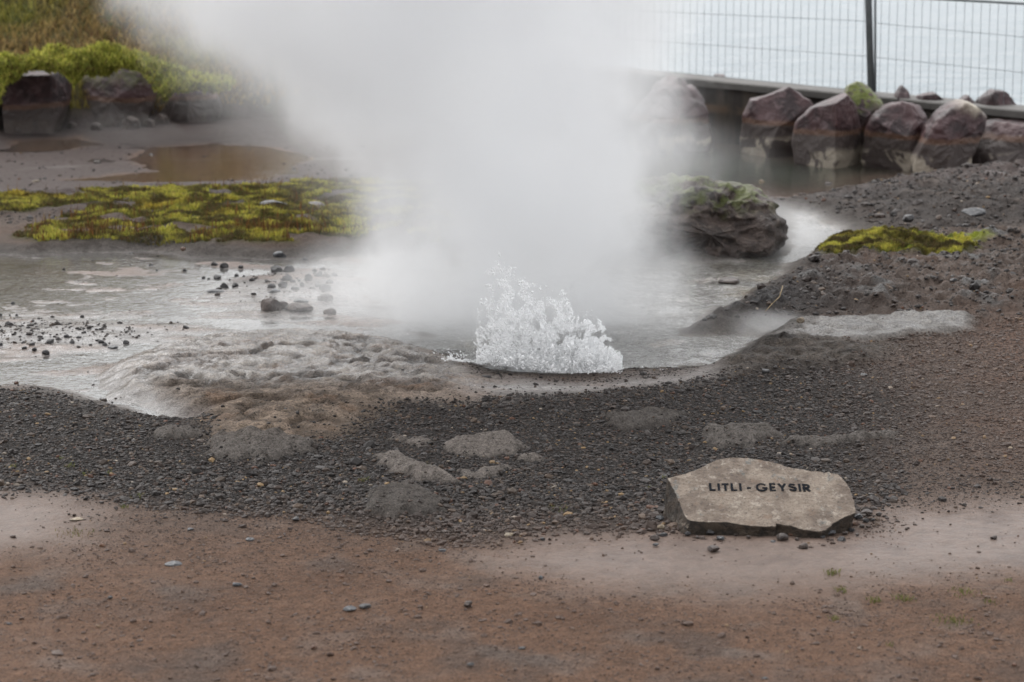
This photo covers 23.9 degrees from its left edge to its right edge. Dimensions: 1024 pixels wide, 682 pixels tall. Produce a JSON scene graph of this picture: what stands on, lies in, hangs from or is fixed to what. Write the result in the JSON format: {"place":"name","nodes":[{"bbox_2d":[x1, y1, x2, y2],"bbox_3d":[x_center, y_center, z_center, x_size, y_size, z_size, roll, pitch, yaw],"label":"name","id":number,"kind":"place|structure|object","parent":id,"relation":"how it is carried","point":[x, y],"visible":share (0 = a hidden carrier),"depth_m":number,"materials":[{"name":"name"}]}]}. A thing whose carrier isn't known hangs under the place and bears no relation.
{"place":"outdoors","nodes":[
{"label":"outdoors","id":0,"kind":"place"},
{"bbox_2d":[49,527,101,536],"bbox_3d":[-1.320,0.578,7.305,0.152,0.022,0.117,0,11,0],"label":"grass tuft","id":1,"kind":"object","parent":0,"point":[76,532],"visible":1,"depth_m":7.31,"materials":[{"name":"green plant"}]},
{"bbox_2d":[0,132,911,416],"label":"stream water","id":2,"kind":"structure","parent":0,"point":[612,294],"depth_m":12.15,"materials":[{"name":"white liquid"}]},
{"bbox_2d":[213,274,221,278],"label":"stone","id":3,"kind":"object","parent":2,"relation":"on","point":[216,276],"visible":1,"depth_m":12.11,"materials":[{"name":"grey stone"}]},
{"bbox_2d":[220,283,228,287],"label":"stone","id":4,"kind":"object","parent":2,"relation":"on","point":[223,285],"visible":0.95,"depth_m":11.84,"materials":[{"name":"grey stone"}]},
{"bbox_2d":[273,251,286,257],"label":"stone","id":5,"kind":"object","parent":2,"relation":"on","point":[279,254],"visible":1,"depth_m":12.61,"materials":[{"name":"stone"}]},
{"bbox_2d":[0,221,1010,402],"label":"shoal gravel","id":6,"kind":"structure","parent":2,"relation":"on","point":[326,275],"depth_m":10.73,"materials":[{"name":"grey gravel"}]},
{"bbox_2d":[433,250,662,373],"bbox_3d":[0.156,-0.095,9.825,0.959,0.601,1.067,0,11,0],"label":"geyser splash","id":7,"kind":"object","parent":2,"relation":"on","point":[588,353],"visible":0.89,"depth_m":9.75,"materials":[{"name":"white liquid"}]},
{"bbox_2d":[718,276,739,283],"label":"stone","id":8,"kind":"object","parent":2,"relation":"on","point":[730,280],"visible":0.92,"depth_m":11.96,"materials":[{"name":"grey stone"}]},
{"bbox_2d":[0,0,1023,681],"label":"ground","id":9,"kind":"structure","parent":0,"point":[248,374],"depth_m":8.37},
{"bbox_2d":[0,91,3,129],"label":"boulder","id":10,"kind":"object","parent":9,"relation":"on","point":[1,119],"visible":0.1,"depth_m":18.80,"materials":[{"name":"black stone"}]},
{"bbox_2d":[2,70,71,133],"bbox_3d":[-3.683,-1.830,18.827,0.498,0.560,0.602,0,11,0],"label":"boulder","id":11,"kind":"object","parent":9,"relation":"on","point":[37,102],"visible":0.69,"depth_m":18.58,"materials":[{"name":"stone"}]},
{"bbox_2d":[42,349,49,354],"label":"stone","id":12,"kind":"object","parent":9,"relation":"on","point":[45,352],"visible":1,"depth_m":10.19,"materials":[{"name":"grey stone"}]},
{"bbox_2d":[46,339,53,343],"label":"stone","id":13,"kind":"object","parent":9,"relation":"on","point":[49,341],"visible":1,"depth_m":10.39,"materials":[{"name":"grey stone"}]},
{"bbox_2d":[66,122,76,128],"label":"rock","id":14,"kind":"object","parent":9,"relation":"on","point":[71,125],"visible":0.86,"depth_m":18.87,"materials":[{"name":"grey stone"}]},
{"bbox_2d":[69,517,83,520],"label":"stone","id":15,"kind":"object","parent":9,"relation":"on","point":[77,518],"visible":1,"depth_m":7.46,"materials":[{"name":"beige stone"}]},
{"bbox_2d":[90,122,102,130],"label":"rock","id":16,"kind":"object","parent":9,"relation":"on","point":[96,126],"visible":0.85,"depth_m":18.78,"materials":[{"name":"grey stone"}]},
{"bbox_2d":[108,345,117,348],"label":"stone","id":17,"kind":"object","parent":9,"relation":"on","point":[113,347],"visible":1,"depth_m":10.32,"materials":[{"name":"stone"}]},
{"bbox_2d":[0,38,236,103],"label":"hanging moss","id":18,"kind":"object","parent":9,"relation":"on","point":[112,48],"visible":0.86,"depth_m":18.13,"materials":[{"name":"green plant"}]},
{"bbox_2d":[81,68,156,126],"bbox_3d":[-3.143,-1.923,19.266,0.626,0.553,0.642,0,11,0],"label":"boulder","id":19,"kind":"object","parent":9,"relation":"on","point":[121,95],"visible":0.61,"depth_m":19.05,"materials":[{"name":"grey stone"}]},
{"bbox_2d":[121,116,140,128],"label":"rock","id":20,"kind":"object","parent":9,"relation":"on","point":[130,122],"visible":0.76,"depth_m":18.85,"materials":[{"name":"grey stone"}]},
{"bbox_2d":[142,118,154,126],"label":"rock","id":21,"kind":"object","parent":9,"relation":"on","point":[147,122],"visible":0.7,"depth_m":18.97,"materials":[{"name":"grey stone"}]},
{"bbox_2d":[154,114,169,124],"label":"rock","id":22,"kind":"object","parent":9,"relation":"on","point":[160,119],"visible":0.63,"depth_m":19.15,"materials":[{"name":"grey stone"}]},
{"bbox_2d":[165,561,181,566],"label":"stone","id":23,"kind":"object","parent":9,"relation":"on","point":[172,563],"visible":1,"depth_m":6.97,"materials":[{"name":"stone"}]},
{"bbox_2d":[0,0,367,112],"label":"slope grass","id":24,"kind":"structure","parent":9,"relation":"on","point":[350,31],"depth_m":20.26,"materials":[{"name":"green plant"}]},
{"bbox_2d":[166,91,221,122],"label":"boulder","id":25,"kind":"object","parent":9,"relation":"on","point":[197,106],"visible":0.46,"depth_m":19.31,"materials":[{"name":"grey stone"}]},
{"bbox_2d":[206,289,223,292],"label":"stone","id":26,"kind":"object","parent":9,"relation":"on","point":[214,290],"visible":1,"depth_m":11.71,"materials":[{"name":"stone"}]},
{"bbox_2d":[220,263,228,267],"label":"stone","id":27,"kind":"object","parent":9,"relation":"on","point":[223,265],"visible":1,"depth_m":12.42,"materials":[{"name":"grey stone"}]},
{"bbox_2d":[0,176,486,247],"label":"moss","id":28,"kind":"object","parent":9,"relation":"on","point":[354,200],"visible":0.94,"depth_m":14.04,"materials":[{"name":"green plant"}]},
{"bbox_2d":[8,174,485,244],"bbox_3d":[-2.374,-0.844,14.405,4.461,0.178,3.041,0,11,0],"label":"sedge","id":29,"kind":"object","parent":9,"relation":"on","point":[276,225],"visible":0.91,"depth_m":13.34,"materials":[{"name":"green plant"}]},
{"bbox_2d":[260,298,281,311],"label":"stone","id":30,"kind":"object","parent":9,"relation":"on","point":[269,304],"visible":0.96,"depth_m":11.18,"materials":[{"name":"grey stone"}]},
{"bbox_2d":[268,283,275,287],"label":"stone","id":31,"kind":"object","parent":9,"relation":"on","point":[271,285],"visible":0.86,"depth_m":11.76,"materials":[{"name":"grey stone"}]},
{"bbox_2d":[259,200,286,204],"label":"stone","id":32,"kind":"object","parent":9,"relation":"on","point":[272,201],"visible":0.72,"depth_m":14.20,"materials":[{"name":"grey stone"}]},
{"bbox_2d":[268,289,280,292],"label":"stone","id":33,"kind":"object","parent":9,"relation":"on","point":[274,290],"visible":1,"depth_m":11.62,"materials":[{"name":"stone"}]},
{"bbox_2d":[271,265,282,272],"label":"stone","id":34,"kind":"object","parent":9,"relation":"on","point":[275,268],"visible":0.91,"depth_m":12.28,"materials":[{"name":"grey stone"}]},
{"bbox_2d":[278,281,287,287],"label":"stone","id":35,"kind":"object","parent":9,"relation":"on","point":[282,284],"visible":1,"depth_m":11.78,"materials":[{"name":"grey stone"}]},
{"bbox_2d":[279,301,287,308],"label":"stone","id":36,"kind":"object","parent":9,"relation":"on","point":[283,304],"visible":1,"depth_m":11.23,"materials":[{"name":"grey stone"}]},
{"bbox_2d":[282,275,291,280],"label":"stone","id":37,"kind":"object","parent":9,"relation":"on","point":[287,278],"visible":0.98,"depth_m":11.97,"materials":[{"name":"grey stone"}]},
{"bbox_2d":[283,265,294,271],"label":"stone","id":38,"kind":"object","parent":9,"relation":"on","point":[288,268],"visible":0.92,"depth_m":12.26,"materials":[{"name":"grey stone"}]},
{"bbox_2d":[285,303,312,311],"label":"stone","id":39,"kind":"object","parent":9,"relation":"on","point":[297,307],"visible":1,"depth_m":11.18,"materials":[{"name":"grey stone"}]},
{"bbox_2d":[293,298,308,302],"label":"stone","id":40,"kind":"object","parent":9,"relation":"on","point":[301,300],"visible":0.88,"depth_m":11.35,"materials":[{"name":"stone"}]},
{"bbox_2d":[305,274,312,280],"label":"stone","id":41,"kind":"object","parent":9,"relation":"on","point":[308,277],"visible":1,"depth_m":11.94,"materials":[{"name":"grey stone"}]},
{"bbox_2d":[309,201,323,205],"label":"stone","id":42,"kind":"object","parent":9,"relation":"on","point":[315,202],"visible":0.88,"depth_m":14.25,"materials":[{"name":"grey stone"}]},
{"bbox_2d":[314,271,321,276],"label":"stone","id":43,"kind":"object","parent":9,"relation":"on","point":[318,274],"visible":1,"depth_m":12.08,"materials":[{"name":"grey stone"}]},
{"bbox_2d":[317,293,332,300],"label":"stone","id":44,"kind":"object","parent":9,"relation":"on","point":[326,297],"visible":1,"depth_m":11.44,"materials":[{"name":"grey stone"}]},
{"bbox_2d":[319,284,331,290],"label":"stone","id":45,"kind":"object","parent":9,"relation":"on","point":[325,287],"visible":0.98,"depth_m":11.70,"materials":[{"name":"grey stone"}]},
{"bbox_2d":[323,308,335,314],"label":"stone","id":46,"kind":"object","parent":9,"relation":"on","point":[331,311],"visible":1,"depth_m":11.12,"materials":[{"name":"grey stone"}]},
{"bbox_2d":[343,606,355,610],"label":"stone","id":47,"kind":"object","parent":9,"relation":"on","point":[349,608],"visible":1,"depth_m":6.54,"materials":[{"name":"stone"}]},
{"bbox_2d":[359,603,370,607],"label":"stone","id":48,"kind":"object","parent":9,"relation":"on","point":[365,605],"visible":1,"depth_m":6.56,"materials":[{"name":"grey stone"}]},
{"bbox_2d":[464,601,471,606],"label":"stone","id":49,"kind":"object","parent":9,"relation":"on","point":[467,603],"visible":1,"depth_m":6.57,"materials":[{"name":"beige stone"}]},
{"bbox_2d":[282,37,1023,143],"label":"retaining wall","id":50,"kind":"structure","parent":9,"relation":"on","point":[390,81],"depth_m":19.30,"materials":[{"name":"concrete"}]},
{"bbox_2d":[257,0,1023,105],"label":"fence","id":51,"kind":"object","parent":50,"relation":"on","point":[871,70],"visible":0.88,"depth_m":17.90,"materials":[{"name":"grey metal"}]},
{"bbox_2d":[894,85,909,101],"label":"rock","id":52,"kind":"object","parent":50,"relation":"on","point":[901,92],"visible":0.23,"depth_m":17.18,"materials":[{"name":"stone"}]},
{"bbox_2d":[916,91,943,99],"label":"rock","id":53,"kind":"object","parent":50,"relation":"on","point":[932,95],"visible":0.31,"depth_m":17.09,"materials":[{"name":"stone"}]},
{"bbox_2d":[959,95,974,102],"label":"rock","id":54,"kind":"object","parent":50,"relation":"on","point":[967,98],"visible":0.08,"depth_m":16.95,"materials":[{"name":"grey stone"}]},
{"bbox_2d":[975,89,1015,105],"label":"rock","id":55,"kind":"object","parent":50,"relation":"on","point":[992,97],"visible":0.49,"depth_m":16.86,"materials":[{"name":"grey stone"}]},
{"bbox_2d":[650,535,659,540],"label":"stone","id":56,"kind":"object","parent":9,"relation":"on","point":[654,537],"visible":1,"depth_m":7.23,"materials":[{"name":"grey stone"}]},
{"bbox_2d":[656,515,663,520],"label":"stone","id":57,"kind":"object","parent":9,"relation":"on","point":[660,517],"visible":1,"depth_m":7.45,"materials":[{"name":"stone"}]},
{"bbox_2d":[659,532,667,536],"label":"stone","id":58,"kind":"object","parent":9,"relation":"on","point":[662,534],"visible":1,"depth_m":7.28,"materials":[{"name":"grey stone"}]},
{"bbox_2d":[630,75,713,153],"bbox_3d":[1.178,-1.631,17.727,0.627,0.622,0.641,0,11,0],"label":"boulder","id":59,"kind":"object","parent":9,"relation":"on","point":[669,114],"visible":0.88,"depth_m":17.51,"materials":[{"name":"grey stone"}]},
{"bbox_2d":[583,172,788,258],"bbox_3d":[0.934,-0.656,13.115,1.101,0.529,0.978,0,11,0],"label":"mossy outcrop","id":60,"kind":"object","parent":9,"relation":"on","point":[667,214],"visible":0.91,"depth_m":12.77,"materials":[{"name":"grey stone"}]},
{"bbox_2d":[706,530,714,534],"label":"stone","id":61,"kind":"object","parent":9,"relation":"on","point":[709,532],"visible":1,"depth_m":7.29,"materials":[{"name":"grey stone"}]},
{"bbox_2d":[707,545,719,551],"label":"stone","id":62,"kind":"object","parent":9,"relation":"on","point":[712,548],"visible":1,"depth_m":7.13,"materials":[{"name":"grey stone"}]},
{"bbox_2d":[716,536,723,539],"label":"stone","id":63,"kind":"object","parent":9,"relation":"on","point":[719,537],"visible":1,"depth_m":7.24,"materials":[{"name":"stone"}]},
{"bbox_2d":[663,458,855,537],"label":"inscribed stone slab","id":64,"kind":"structure","parent":9,"relation":"on","point":[743,497],"depth_m":7.39,"materials":[{"name":"beige stone"}]},
{"bbox_2d":[740,86,813,156],"bbox_3d":[1.908,-1.563,17.445,0.520,0.549,0.470,0,11,0],"label":"boulder","id":65,"kind":"object","parent":9,"relation":"on","point":[768,122],"visible":0.78,"depth_m":17.30,"materials":[{"name":"stone"}]},
{"bbox_2d":[776,533,788,540],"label":"stone","id":66,"kind":"object","parent":9,"relation":"on","point":[782,537],"visible":1,"depth_m":7.23,"materials":[{"name":"grey stone"}]},
{"bbox_2d":[796,317,804,322],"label":"stone","id":67,"kind":"object","parent":9,"relation":"on","point":[800,320],"visible":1,"depth_m":10.49,"materials":[{"name":"stone"}]},
{"bbox_2d":[798,543,807,548],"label":"stone","id":68,"kind":"object","parent":9,"relation":"on","point":[803,546],"visible":1,"depth_m":7.14,"materials":[{"name":"grey stone"}]},
{"bbox_2d":[791,93,860,167],"bbox_3d":[2.210,-1.458,16.887,0.436,0.556,0.490,-10,15,-41],"label":"boulder","id":69,"kind":"object","parent":9,"relation":"on","point":[827,133],"visible":0.96,"depth_m":16.68,"materials":[{"name":"stone"}]},
{"bbox_2d":[822,567,841,576],"bbox_3d":[0.918,0.659,6.903,0.060,0.022,0.065,0,11,0],"label":"grass tuft","id":70,"kind":"object","parent":9,"relation":"on","point":[831,572],"visible":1,"depth_m":6.90,"materials":[{"name":"green plant"}]},
{"bbox_2d":[831,585,846,593],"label":"grass tuft","id":71,"kind":"object","parent":9,"relation":"on","point":[838,589],"visible":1,"depth_m":6.74,"materials":[{"name":"green plant"}]},
{"bbox_2d":[837,536,845,541],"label":"stone","id":72,"kind":"object","parent":9,"relation":"on","point":[841,538],"visible":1,"depth_m":7.23,"materials":[{"name":"grey stone"}]},
{"bbox_2d":[844,81,883,161],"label":"boulder","id":73,"kind":"object","parent":9,"relation":"on","point":[866,99],"visible":0.34,"depth_m":16.87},
{"bbox_2d":[861,509,872,513],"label":"stone","id":74,"kind":"object","parent":9,"relation":"on","point":[864,511],"visible":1,"depth_m":7.53,"materials":[{"name":"grey stone"}]},
{"bbox_2d":[865,595,881,603],"bbox_3d":[0.997,0.711,6.657,0.048,0.021,0.059,-7,13,-32],"label":"grass tuft","id":75,"kind":"object","parent":9,"relation":"on","point":[874,600],"visible":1,"depth_m":6.66,"materials":[{"name":"green plant"}]},
{"bbox_2d":[861,101,926,170],"bbox_3d":[2.640,-1.381,16.580,0.451,0.534,0.451,0,11,0],"label":"boulder","id":76,"kind":"object","parent":9,"relation":"on","point":[892,132],"visible":0.83,"depth_m":16.45,"materials":[{"name":"brown stone"}]},
{"bbox_2d":[814,225,977,254],"bbox_3d":[1.978,-0.524,12.665,0.817,0.168,0.958,0,11,0],"label":"bank moss","id":77,"kind":"object","parent":9,"relation":"on","point":[850,239],"visible":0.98,"depth_m":12.44,"materials":[{"name":"green plant"}]},
{"bbox_2d":[891,593,913,601],"bbox_3d":[1.078,0.709,6.679,0.079,0.021,0.075,0,11,0],"label":"grass tuft","id":78,"kind":"object","parent":9,"relation":"on","point":[906,599],"visible":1,"depth_m":6.68,"materials":[{"name":"green plant"}]},
{"bbox_2d":[902,214,913,222],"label":"stone","id":79,"kind":"object","parent":9,"relation":"on","point":[907,218],"visible":1,"depth_m":13.31,"materials":[{"name":"grey stone"}]},
{"bbox_2d":[910,99,986,173],"bbox_3d":[2.938,-1.348,16.309,0.492,0.560,0.530,0,11,0],"label":"boulder","id":80,"kind":"object","parent":9,"relation":"on","point":[951,133],"visible":0.88,"depth_m":16.11,"materials":[{"name":"brown stone"}]},
{"bbox_2d":[930,611,979,628],"bbox_3d":[1.177,0.745,6.470,0.125,0.024,0.145,-5,12,-23],"label":"grass tuft","id":81,"kind":"object","parent":9,"relation":"on","point":[953,620],"visible":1,"depth_m":6.47,"materials":[{"name":"green plant"}]},
{"bbox_2d":[951,582,981,597],"bbox_3d":[1.252,0.696,6.734,0.078,0.021,0.119,-5,12,-22],"label":"grass tuft","id":82,"kind":"object","parent":9,"relation":"on","point":[962,591],"visible":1,"depth_m":6.73,"materials":[{"name":"green plant"}]},
{"bbox_2d":[961,208,985,216],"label":"stone","id":83,"kind":"object","parent":9,"relation":"on","point":[976,212],"visible":1,"depth_m":13.37,"materials":[{"name":"stone"}]},
{"bbox_2d":[972,119,1023,163],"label":"boulder","id":84,"kind":"object","parent":9,"relation":"on","point":[1002,139],"visible":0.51,"depth_m":16.35,"materials":[{"name":"brown stone"}]},
{"bbox_2d":[0,312,1023,681],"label":"gravel","id":85,"kind":"structure","parent":0,"point":[650,508],"depth_m":8.14,"materials":[{"name":"grey gravel"}]},
{"bbox_2d":[657,524,664,528],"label":"stone","id":86,"kind":"object","parent":85,"relation":"on","point":[661,526],"visible":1,"depth_m":7.35,"materials":[{"name":"beige stone"}]},
{"bbox_2d":[762,369,769,373],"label":"stone","id":87,"kind":"object","parent":85,"relation":"on","point":[764,371],"visible":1,"depth_m":9.46,"materials":[{"name":"grey stone"}]},
{"bbox_2d":[854,513,862,518],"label":"stone","id":88,"kind":"object","parent":85,"relation":"on","point":[858,516],"visible":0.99,"depth_m":7.47,"materials":[{"name":"stone"}]},
{"bbox_2d":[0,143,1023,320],"bbox_3d":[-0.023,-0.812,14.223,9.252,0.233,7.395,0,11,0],"label":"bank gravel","id":89,"kind":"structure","parent":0,"point":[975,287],"depth_m":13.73,"materials":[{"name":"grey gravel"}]},
{"bbox_2d":[337,0,1023,104],"bbox_3d":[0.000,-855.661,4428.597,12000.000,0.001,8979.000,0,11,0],"label":"sea","id":90,"kind":"structure","parent":0,"point":[641,24],"depth_m":52.37,"materials":[{"name":"grey liquid"}]}
]}

